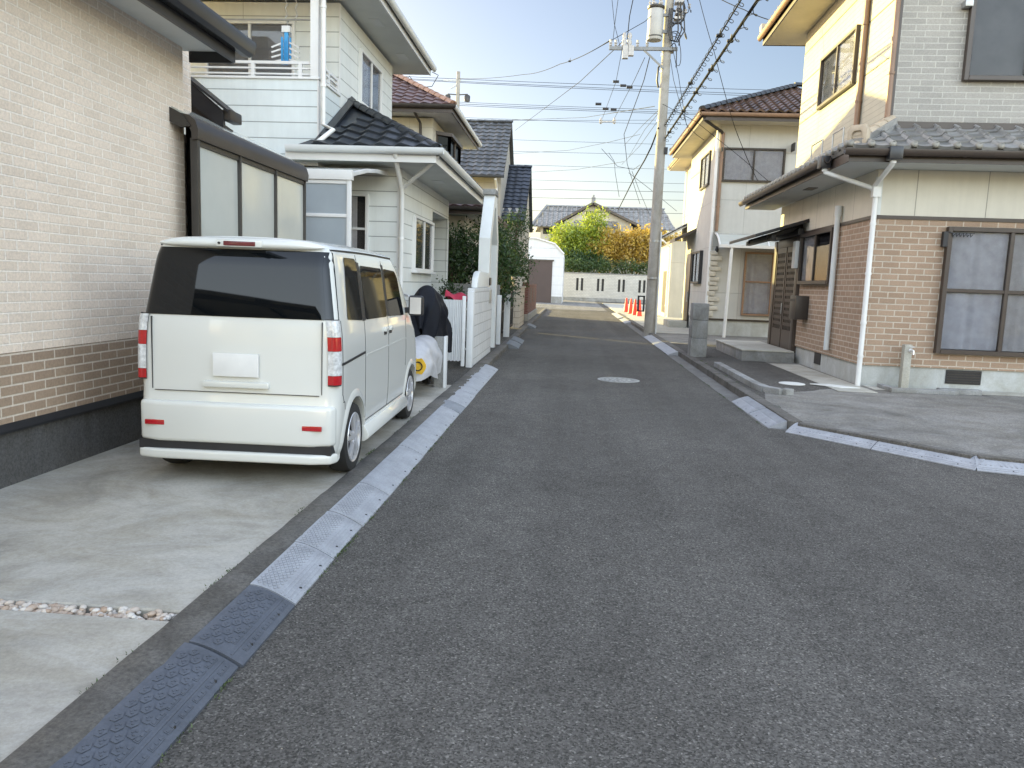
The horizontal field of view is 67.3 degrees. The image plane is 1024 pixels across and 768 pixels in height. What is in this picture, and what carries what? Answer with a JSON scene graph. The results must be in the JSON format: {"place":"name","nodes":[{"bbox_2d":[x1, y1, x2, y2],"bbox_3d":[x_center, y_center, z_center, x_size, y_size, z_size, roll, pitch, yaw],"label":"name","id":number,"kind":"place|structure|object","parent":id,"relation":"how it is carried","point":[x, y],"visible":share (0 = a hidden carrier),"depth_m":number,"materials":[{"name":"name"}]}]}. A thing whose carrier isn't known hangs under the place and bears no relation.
{"place":"outdoors","nodes":[
{"label":"outdoors","id":0,"kind":"place"},
{"bbox_2d":[0,610,168,761],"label":"driveway slab","id":1,"kind":"structure","parent":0,"point":[52,665],"depth_m":3.00,"materials":[{"name":"concrete"}]},
{"bbox_2d":[0,599,176,620],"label":"gravel","id":2,"kind":"structure","parent":0,"point":[123,612],"depth_m":3.44,"materials":[{"name":"gravel"}]},
{"bbox_2d":[0,383,450,616],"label":"driveway slab","id":3,"kind":"structure","parent":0,"point":[128,525],"depth_m":4.66,"materials":[{"name":"concrete"}]},
{"bbox_2d":[169,106,308,239],"bbox_3d":[-3.165,-1.365,8.830,0.635,3.200,3.060,3,8,4],"label":"lean to","id":4,"kind":"object","parent":3,"relation":"on","point":[238,184],"visible":0.41,"depth_m":8.21,"materials":[{"name":"brown metal"}]},
{"bbox_2d":[138,236,423,470],"bbox_3d":[-1.888,-0.381,7.115,1.810,1.791,3.453,2,8,3],"label":"parked van","id":5,"kind":"object","parent":3,"relation":"on","point":[274,350],"visible":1,"depth_m":5.50,"materials":[{"name":"white paint"}]},
{"bbox_2d":[415,335,442,383],"bbox_3d":[-1.277,-0.284,10.556,0.578,0.740,1.710,3,8,4],"label":"covered scooter","id":6,"kind":"object","parent":3,"relation":"on","point":[429,357],"visible":0.55,"depth_m":10.21,"materials":[{"name":"silver fabric"}]},
{"bbox_2d":[433,336,447,387],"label":"stub wall","id":7,"kind":"structure","parent":3,"relation":"on","point":[440,381],"depth_m":10.89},
{"bbox_2d":[416,307,543,384],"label":"lot paving","id":8,"kind":"structure","parent":0,"point":[456,371],"depth_m":13.60,"materials":[{"name":"concrete"}]},
{"bbox_2d":[410,285,451,352],"bbox_3d":[-1.209,-0.799,11.770,0.629,1.420,1.940,3,8,4],"label":"covered bicycle","id":9,"kind":"object","parent":8,"relation":"on","point":[433,321],"visible":0.6,"depth_m":10.88,"materials":[{"name":"fabric"}]},
{"bbox_2d":[432,274,468,299],"bbox_3d":[-1.480,-1.589,17.111,1.013,1.674,1.185,3,8,4],"label":"shrub","id":10,"kind":"object","parent":8,"relation":"on","point":[449,289],"visible":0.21,"depth_m":17.17,"materials":[{"name":"green plant"}]},
{"bbox_2d":[443,296,466,365],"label":"folding gate","id":11,"kind":"structure","parent":8,"relation":"on","point":[457,309],"depth_m":13.14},
{"bbox_2d":[445,290,467,301],"bbox_3d":[-0.959,-1.560,13.628,0.420,0.204,0.300,3,8,4],"label":"red cloth","id":12,"kind":"object","parent":11,"relation":"on","point":[456,296],"visible":0.83,"depth_m":13.54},
{"bbox_2d":[478,189,498,347],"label":"gate arch","id":13,"kind":"structure","parent":8,"relation":"on","point":[488,250],"depth_m":16.50,"materials":[{"name":"white paint"}]},
{"bbox_2d":[448,215,533,307],"bbox_3d":[-1.027,-2.911,20.641,3.229,3.454,2.241,0,8,-13],"label":"tree","id":14,"kind":"object","parent":8,"relation":"on","point":[455,253],"visible":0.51,"depth_m":20.35,"materials":[{"name":"green plant"}]},
{"bbox_2d":[496,295,501,344],"bbox_3d":[-0.324,-1.569,18.796,0.100,1.200,0.120,3,8,4],"label":"gate stile","id":15,"kind":"object","parent":8,"relation":"on","point":[498,320],"visible":0.98,"depth_m":18.74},
{"bbox_2d":[503,293,510,336],"bbox_3d":[-0.145,-1.874,21.489,0.160,1.310,0.168,3,8,4],"label":"white gatepost","id":16,"kind":"object","parent":8,"relation":"on","point":[506,325],"visible":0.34,"depth_m":21.42,"materials":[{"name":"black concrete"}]},
{"bbox_2d":[510,286,525,327],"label":"tan wall","id":17,"kind":"structure","parent":8,"relation":"on","point":[518,316],"depth_m":25.98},
{"bbox_2d":[501,291,513,332],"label":"barred gate","id":18,"kind":"structure","parent":17,"relation":"attached to","point":[511,314],"depth_m":24.48,"materials":[{"name":"black metal"}]},
{"bbox_2d":[497,205,539,291],"bbox_3d":[-0.194,-4.371,28.384,2.354,4.369,2.886,3,8,4],"label":"tree","id":19,"kind":"object","parent":8,"relation":"on","point":[516,230],"visible":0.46,"depth_m":27.94,"materials":[{"name":"green plant"}]},
{"bbox_2d":[527,237,564,302],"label":"white garage","id":20,"kind":"structure","parent":0,"point":[547,278],"depth_m":64.25,"materials":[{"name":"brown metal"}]},
{"bbox_2d":[536,300,605,310],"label":"cross street","id":21,"kind":"structure","parent":0,"point":[579,305],"depth_m":57.94,"materials":[{"name":"asphalt"}]},
{"bbox_2d":[443,71,469,106],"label":"utility pole","id":22,"kind":"object","parent":21,"relation":"on","point":[458,94],"visible":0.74,"depth_m":56.07,"materials":[{"name":"concrete"}]},
{"bbox_2d":[468,104,680,112],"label":"power cable","id":23,"kind":"object","parent":22,"relation":"attached to","point":[569,108],"visible":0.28,"depth_m":59.59,"materials":[{"name":"grey metal"}]},
{"bbox_2d":[464,102,686,110],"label":"power cable","id":24,"kind":"object","parent":22,"relation":"attached to","point":[568,106],"visible":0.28,"depth_m":59.58,"materials":[{"name":"grey metal"}]},
{"bbox_2d":[460,105,694,114],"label":"power cable","id":25,"kind":"object","parent":22,"relation":"attached to","point":[573,110],"visible":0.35,"depth_m":59.57,"materials":[{"name":"grey metal"}]},
{"bbox_2d":[420,80,742,95],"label":"power cable","id":26,"kind":"object","parent":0,"point":[575,88],"visible":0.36,"depth_m":57.45,"materials":[{"name":"rubber"}]},
{"bbox_2d":[153,301,1023,767],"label":"road","id":27,"kind":"structure","parent":0,"point":[557,555],"depth_m":3.92,"materials":[{"name":"asphalt"}]},
{"bbox_2d":[49,642,237,767],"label":"kerb ramp","id":28,"kind":"structure","parent":27,"relation":"on","point":[146,720],"depth_m":2.68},
{"bbox_2d":[189,585,294,667],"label":"kerb ramp","id":29,"kind":"structure","parent":27,"relation":"on","point":[240,628],"depth_m":3.38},
{"bbox_2d":[0,308,546,767],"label":"kerb","id":30,"kind":"structure","parent":27,"relation":"on","point":[64,732],"depth_m":3.30,"materials":[{"name":"concrete"}]},
{"bbox_2d":[250,542,333,605],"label":"kerb ramp","id":31,"kind":"structure","parent":27,"relation":"on","point":[293,572],"depth_m":4.00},
{"bbox_2d":[295,511,361,558],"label":"kerb ramp","id":32,"kind":"structure","parent":27,"relation":"on","point":[330,534],"depth_m":4.62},
{"bbox_2d":[329,482,388,526],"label":"kerb ramp","id":33,"kind":"structure","parent":27,"relation":"on","point":[359,503],"depth_m":5.26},
{"bbox_2d":[360,445,423,496],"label":"kerb ramp","id":34,"kind":"structure","parent":27,"relation":"on","point":[389,473],"depth_m":6.21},
{"bbox_2d":[79,353,759,765],"bbox_3d":[1.705,0.223,10.532,3.718,0.113,17.187,6,8,25],"label":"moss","id":35,"kind":"object","parent":27,"relation":"on","point":[327,571],"visible":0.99,"depth_m":4.21,"materials":[{"name":"green"}]},
{"bbox_2d":[400,406,458,455],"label":"kerb ramp","id":36,"kind":"structure","parent":27,"relation":"on","point":[424,436],"depth_m":7.88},
{"bbox_2d":[441,400,464,413],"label":"kerb ramp","id":37,"kind":"structure","parent":27,"relation":"on","point":[456,407],"depth_m":9.48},
{"bbox_2d":[447,389,474,407],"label":"kerb ramp","id":38,"kind":"structure","parent":27,"relation":"on","point":[463,398],"depth_m":10.17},
{"bbox_2d":[459,364,497,395],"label":"kerb ramp","id":39,"kind":"structure","parent":27,"relation":"on","point":[476,382],"depth_m":12.12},
{"bbox_2d":[506,340,520,348],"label":"kerb ramp","id":40,"kind":"structure","parent":27,"relation":"on","point":[512,344],"depth_m":18.97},
{"bbox_2d":[564,255,647,274],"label":"hedge","id":41,"kind":"object","parent":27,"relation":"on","point":[602,268],"visible":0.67,"depth_m":77.84,"materials":[{"name":"green plant"}]},
{"bbox_2d":[563,272,657,302],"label":"slit wall","id":42,"kind":"structure","parent":27,"relation":"on","point":[602,287],"depth_m":77.42,"materials":[{"name":"concrete"}]},
{"bbox_2d":[598,377,638,382],"bbox_3d":[1.834,-0.063,13.239,0.720,0.028,0.720,3,8,4],"label":"manhole cover","id":43,"kind":"object","parent":27,"relation":"on","point":[619,379],"visible":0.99,"depth_m":13.20,"materials":[{"name":"metal"}]},
{"bbox_2d":[609,0,691,335],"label":"utility pole","id":44,"kind":"object","parent":27,"relation":"on","point":[655,30],"visible":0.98,"depth_m":24.39,"materials":[{"name":"concrete"}]},
{"bbox_2d":[459,40,609,78],"bbox_3d":[0.551,-16.570,40.361,1.942,6.919,33.888,0,8,-13],"label":"power cable","id":45,"kind":"object","parent":44,"relation":"attached to","point":[536,72],"visible":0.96,"depth_m":38.76,"materials":[{"name":"rubber"}]},
{"bbox_2d":[516,42,621,129],"bbox_3d":[1.958,-14.991,41.199,0.190,3.771,34.957,1,8,-6],"label":"power cable","id":46,"kind":"object","parent":44,"relation":"attached to","point":[574,85],"visible":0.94,"depth_m":33.30,"materials":[{"name":"rubber"}]},
{"bbox_2d":[624,57,649,202],"bbox_3d":[5.747,-10.821,36.366,0.934,1.985,24.579,3,8,9],"label":"power cable","id":47,"kind":"object","parent":44,"relation":"attached to","point":[630,117],"visible":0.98,"depth_m":31.03,"materials":[{"name":"rubber"}]},
{"bbox_2d":[618,127,658,209],"bbox_3d":[5.807,-9.719,37.528,0.088,0.276,26.404,3,8,5],"label":"power cable","id":48,"kind":"object","parent":44,"relation":"attached to","point":[640,166],"visible":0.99,"depth_m":30.51,"materials":[{"name":"rubber"}]},
{"bbox_2d":[665,0,741,124],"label":"power cable","id":49,"kind":"object","parent":44,"relation":"attached to","point":[720,32],"visible":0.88,"depth_m":15.19,"materials":[{"name":"rubber"}]},
{"bbox_2d":[664,0,743,126],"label":"wire spiral","id":50,"kind":"object","parent":49,"relation":"hanging from","point":[705,63],"visible":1,"depth_m":16.00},
{"bbox_2d":[665,0,758,137],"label":"power cable","id":51,"kind":"object","parent":44,"relation":"attached to","point":[723,50],"visible":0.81,"depth_m":15.66,"materials":[{"name":"rubber"}]},
{"bbox_2d":[665,0,768,141],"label":"wire spiral","id":52,"kind":"object","parent":51,"relation":"hanging from","point":[714,70],"visible":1,"depth_m":16.01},
{"bbox_2d":[663,104,767,180],"bbox_3d":[6.283,-7.519,23.834,3.353,2.360,0.244,4,8,13],"label":"power cable","id":53,"kind":"object","parent":44,"relation":"attached to","point":[719,140],"visible":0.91,"depth_m":23.80,"materials":[{"name":"rubber"}]},
{"bbox_2d":[644,335,662,344],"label":"kerb ramp","id":54,"kind":"structure","parent":27,"relation":"on","point":[652,339],"depth_m":22.79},
{"bbox_2d":[655,342,677,355],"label":"kerb ramp","id":55,"kind":"structure","parent":27,"relation":"on","point":[666,348],"depth_m":19.42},
{"bbox_2d":[626,324,786,430],"bbox_3d":[4.465,-1.693,26.233,0.240,0.004,35.000,3,8,4],"label":"street gutter","id":56,"kind":"object","parent":27,"relation":"on","point":[726,393],"visible":0.57,"depth_m":13.72,"materials":[{"name":"concrete"}]},
{"bbox_2d":[732,396,765,413],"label":"kerb ramp","id":57,"kind":"structure","parent":27,"relation":"on","point":[748,404],"depth_m":10.52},
{"bbox_2d":[750,408,786,428],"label":"kerb ramp","id":58,"kind":"structure","parent":27,"relation":"on","point":[767,417],"depth_m":9.40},
{"bbox_2d":[618,313,1023,462],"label":"kerb","id":59,"kind":"structure","parent":27,"relation":"on","point":[736,388],"depth_m":9.31,"materials":[{"name":"concrete"}]},
{"bbox_2d":[785,422,876,449],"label":"kerb ramp","id":60,"kind":"structure","parent":27,"relation":"on","point":[795,429],"depth_m":8.45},
{"bbox_2d":[871,441,984,470],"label":"kerb ramp","id":61,"kind":"structure","parent":27,"relation":"on","point":[936,457],"depth_m":7.62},
{"bbox_2d":[974,456,1023,475],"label":"kerb ramp","id":62,"kind":"structure","parent":27,"relation":"on","point":[1002,467],"depth_m":7.21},
{"bbox_2d":[395,0,805,237],"label":"sky","id":63,"kind":"structure","parent":0,"point":[488,39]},
{"bbox_2d":[595,80,632,110],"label":"spacer row","id":64,"kind":"object","parent":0,"point":[621,85],"visible":0.96,"depth_m":57.14,"materials":[{"name":"black plastic"}]},
{"bbox_2d":[406,76,758,89],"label":"power cable","id":65,"kind":"object","parent":64,"relation":"attached to","point":[589,84],"visible":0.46,"depth_m":57.42,"materials":[{"name":"rubber"}]},
{"bbox_2d":[420,79,751,93],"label":"power cable","id":66,"kind":"object","parent":64,"relation":"attached to","point":[586,87],"visible":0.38,"depth_m":57.45,"materials":[{"name":"rubber"}]},
{"bbox_2d":[602,303,662,316],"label":"house lot","id":67,"kind":"structure","parent":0,"point":[619,308],"depth_m":54.87,"materials":[{"name":"concrete"}]},
{"bbox_2d":[649,158,691,317],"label":"corner house","id":68,"kind":"structure","parent":67,"relation":"on","point":[671,280],"depth_m":39.89,"materials":[{"name":"paint"}]},
{"bbox_2d":[661,271,666,312],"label":"door","id":69,"kind":"structure","parent":68,"relation":"in","point":[664,272],"depth_m":41.35,"materials":[{"name":"wood"}]},
{"bbox_2d":[626,316,688,333],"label":"house lot","id":70,"kind":"structure","parent":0,"point":[661,328],"depth_m":29.79,"materials":[{"name":"concrete"}]},
{"bbox_2d":[663,319,686,327],"bbox_3d":[6.419,-2.335,30.345,0.700,0.380,1.600,3,8,4],"label":"entry step","id":71,"kind":"object","parent":70,"relation":"on","point":[679,323],"visible":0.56,"depth_m":29.56,"materials":[{"name":"concrete"}]},
{"bbox_2d":[666,82,802,337],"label":"pale house","id":72,"kind":"structure","parent":70,"relation":"on","point":[731,284],"depth_m":25.11,"materials":[{"name":"paint"}]},
{"bbox_2d":[682,253,691,320],"bbox_3d":[6.836,-3.778,30.075,0.098,2.600,1.100,3,8,4],"label":"door","id":73,"kind":"structure","parent":72,"relation":"in","point":[689,256],"depth_m":29.85,"materials":[{"name":"brown metal"}]},
{"bbox_2d":[690,250,703,283],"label":"side window","id":74,"kind":"structure","parent":72,"relation":"in","point":[697,257],"depth_m":27.59,"materials":[{"name":"glass"}]},
{"bbox_2d":[699,150,711,190],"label":"side window","id":75,"kind":"structure","parent":72,"relation":"in","point":[705,167],"depth_m":27.02,"materials":[{"name":"glass"}]},
{"bbox_2d":[722,147,785,182],"bbox_3d":[7.776,-7.039,24.735,1.960,1.070,0.080,3,8,4],"label":"upper window","id":76,"kind":"structure","parent":72,"relation":"in","point":[769,162],"depth_m":24.75,"materials":[{"name":"glass"}]},
{"bbox_2d":[740,252,773,315],"bbox_3d":[8.485,-3.249,25.160,1.820,2.060,0.100,3,8,4],"label":"patio window","id":77,"kind":"structure","parent":72,"relation":"in","point":[758,266],"depth_m":25.21,"materials":[{"name":"beige glass"}]},
{"bbox_2d":[656,333,1023,458],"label":"forecourt","id":78,"kind":"structure","parent":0,"point":[992,425],"depth_m":9.85,"materials":[{"name":"concrete"}]},
{"bbox_2d":[671,343,830,398],"bbox_3d":[4.664,-0.422,15.914,1.420,0.004,10.500,3,8,4],"label":"asphalt apron","id":79,"kind":"object","parent":78,"relation":"on","point":[765,373],"visible":0.68,"depth_m":14.41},
{"bbox_2d":[687,303,709,356],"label":"block pillar","id":80,"kind":"structure","parent":79,"relation":"on","point":[698,330],"depth_m":17.03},
{"bbox_2d":[714,362,793,395],"bbox_3d":[3.938,-0.124,13.245,0.418,0.120,3.967,2,8,-1],"label":"kerb stub","id":81,"kind":"object","parent":78,"relation":"on","point":[745,379],"visible":0.7,"depth_m":12.10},
{"bbox_2d":[716,339,794,362],"bbox_3d":[5.617,-0.781,18.033,1.120,0.270,3.070,3,8,4],"label":"porch step","id":82,"kind":"object","parent":78,"relation":"on","point":[741,350],"visible":0.94,"depth_m":16.71,"materials":[{"name":"concrete"}]},
{"bbox_2d":[770,363,877,392],"bbox_3d":[5.537,-0.144,14.010,0.600,0.008,4.200,3,8,4],"label":"concrete strip","id":83,"kind":"object","parent":78,"relation":"on","point":[812,375],"visible":1,"depth_m":13.69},
{"bbox_2d":[810,383,859,388],"bbox_3d":[5.244,0.032,12.504,0.278,0.014,0.712,-5,10,-42],"label":"drain plate","id":84,"kind":"object","parent":83,"relation":"on","point":[833,385],"visible":1,"depth_m":12.45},
{"bbox_2d":[729,0,1023,392],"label":"skirt roofed house","id":85,"kind":"structure","parent":78,"relation":"on","point":[900,187],"depth_m":12.53,"materials":[{"name":"brick"}]},
{"bbox_2d":[699,0,757,180],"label":"power cable","id":86,"kind":"object","parent":85,"relation":"attached to","point":[725,94],"visible":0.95,"depth_m":17.73,"materials":[{"name":"rubber"}]},
{"bbox_2d":[770,246,794,349],"bbox_3d":[6.250,-1.970,17.698,0.060,2.320,1.730,3,8,5],"label":"lattice door","id":87,"kind":"structure","parent":85,"relation":"in","point":[784,279],"depth_m":17.76,"materials":[{"name":"brown metal"}]},
{"bbox_2d":[797,227,833,283],"bbox_3d":[6.068,-2.524,15.381,0.110,1.050,2.100,3,8,5],"label":"kitchen window","id":88,"kind":"structure","parent":85,"relation":"in","point":[815,251],"depth_m":15.35,"materials":[{"name":"glass"}]},
{"bbox_2d":[816,24,860,110],"bbox_3d":[6.389,-6.169,15.134,0.080,1.040,2.200,3,8,5],"label":"side window","id":89,"kind":"structure","parent":85,"relation":"in","point":[838,68],"depth_m":14.98,"materials":[{"name":"glass"}]},
{"bbox_2d":[933,226,1023,356],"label":"patio window","id":90,"kind":"structure","parent":85,"relation":"in","point":[980,311],"depth_m":12.43,"materials":[{"name":"grey glass"}]},
{"bbox_2d":[961,0,1023,81],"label":"upper window","id":91,"kind":"structure","parent":85,"relation":"in","point":[994,43],"depth_m":12.11,"materials":[{"name":"grey glass"}]},
{"bbox_2d":[877,383,981,395],"bbox_3d":[6.699,0.086,12.331,1.420,0.085,0.600,3,8,4],"label":"basin edge","id":92,"kind":"object","parent":78,"relation":"on","point":[948,391],"visible":1,"depth_m":12.08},
{"bbox_2d":[865,386,1023,396],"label":"concrete apron","id":93,"kind":"object","parent":78,"relation":"on","point":[983,392],"visible":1,"depth_m":12.45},
{"bbox_2d":[898,344,914,387],"bbox_3d":[6.428,-0.273,12.506,0.130,0.730,0.244,3,8,4],"label":"tap post","id":94,"kind":"object","parent":93,"relation":"on","point":[905,362],"visible":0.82,"depth_m":12.52,"materials":[{"name":"concrete"}]},
{"bbox_3d":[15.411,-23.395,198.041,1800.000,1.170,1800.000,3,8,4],"label":"ground","id":95,"kind":"structure","parent":0,"visible":0},
{"bbox_2d":[0,0,255,488],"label":"brick house","id":96,"kind":"structure","parent":95,"relation":"on","point":[93,191],"depth_m":5.99,"materials":[{"name":"brick"}]},
{"bbox_2d":[184,0,483,306],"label":"boarded house","id":97,"kind":"structure","parent":95,"relation":"on","point":[380,181],"depth_m":13.28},
{"bbox_2d":[204,20,295,75],"bbox_3d":[-4.698,-5.442,13.783,1.650,2.030,0.080,3,8,4],"label":"balcony window","id":98,"kind":"structure","parent":97,"relation":"in","point":[266,34],"depth_m":13.71,"materials":[{"name":"grey glass"}]},
{"bbox_2d":[224,1,309,21],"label":"laundry pole","id":99,"kind":"object","parent":97,"relation":"hanging from","point":[286,20],"visible":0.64,"depth_m":12.80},
{"bbox_2d":[271,21,299,64],"bbox_3d":[-3.756,-5.705,12.833,0.494,0.767,0.157,3,8,4],"label":"peg hanger","id":100,"kind":"object","parent":99,"relation":"hanging from","point":[286,32],"visible":0.92,"depth_m":12.79,"materials":[{"name":"blue plastic"}]},
{"bbox_2d":[351,193,368,249],"bbox_3d":[-2.970,-2.239,13.354,0.950,2.120,0.080,3,8,4],"label":"tall window","id":101,"kind":"structure","parent":97,"relation":"in","point":[360,201],"depth_m":13.27,"materials":[{"name":"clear glass"}]},
{"bbox_2d":[358,48,382,113],"bbox_3d":[-2.864,-6.051,15.649,0.080,1.020,1.650,3,8,4],"label":"window","id":102,"kind":"structure","parent":97,"relation":"in","point":[370,77],"depth_m":15.51,"materials":[{"name":"white glass"}]},
{"bbox_2d":[411,215,435,273],"bbox_3d":[-1.724,-2.722,15.216,0.120,1.060,1.980,3,8,4],"label":"window","id":103,"kind":"structure","parent":97,"relation":"in","point":[422,229],"depth_m":15.08,"materials":[{"name":"white glass"}]},
{"bbox_2d":[392,74,507,283],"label":"brown roofed house","id":104,"kind":"structure","parent":95,"relation":"on","point":[431,114],"depth_m":21.50,"materials":[{"name":"tile"}]},
{"bbox_2d":[436,131,462,163],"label":"bay window","id":105,"kind":"structure","parent":104,"relation":"in","point":[448,141],"depth_m":22.41,"materials":[{"name":"glass"}]},
{"bbox_2d":[448,283,499,342],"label":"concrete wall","id":106,"kind":"structure","parent":95,"relation":"on","point":[465,288],"depth_m":19.21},
{"bbox_2d":[466,271,491,367],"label":"block wall","id":107,"kind":"structure","parent":95,"relation":"on","point":[479,312],"depth_m":14.46,"materials":[{"name":"white paint"}]},
{"bbox_2d":[461,119,532,290],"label":"gabled house","id":108,"kind":"structure","parent":95,"relation":"on","point":[489,164],"depth_m":31.15,"materials":[{"name":"grey tile"}]},
{"bbox_2d":[522,282,536,320],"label":"russet wall","id":109,"kind":"structure","parent":95,"relation":"on","point":[530,310],"depth_m":32.60,"materials":[{"name":"orange brick"}]},
{"bbox_2d":[545,201,622,290],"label":"tree","id":110,"kind":"object","parent":95,"relation":"on","point":[567,237],"visible":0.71,"depth_m":80.27,"materials":[{"name":"green plant"}]},
{"bbox_2d":[563,246,613,272],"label":"shrub","id":111,"kind":"object","parent":95,"relation":"on","point":[581,254],"visible":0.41,"depth_m":79.01,"materials":[{"name":"green plant"}]},
{"bbox_2d":[533,195,674,274],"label":"hip gabled house","id":112,"kind":"structure","parent":95,"relation":"on","point":[546,218],"depth_m":101.33,"materials":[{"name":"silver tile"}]},
{"bbox_2d":[579,220,677,274],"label":"tree","id":113,"kind":"object","parent":95,"relation":"on","point":[635,244],"visible":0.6,"depth_m":79.52,"materials":[{"name":"orange plant"}]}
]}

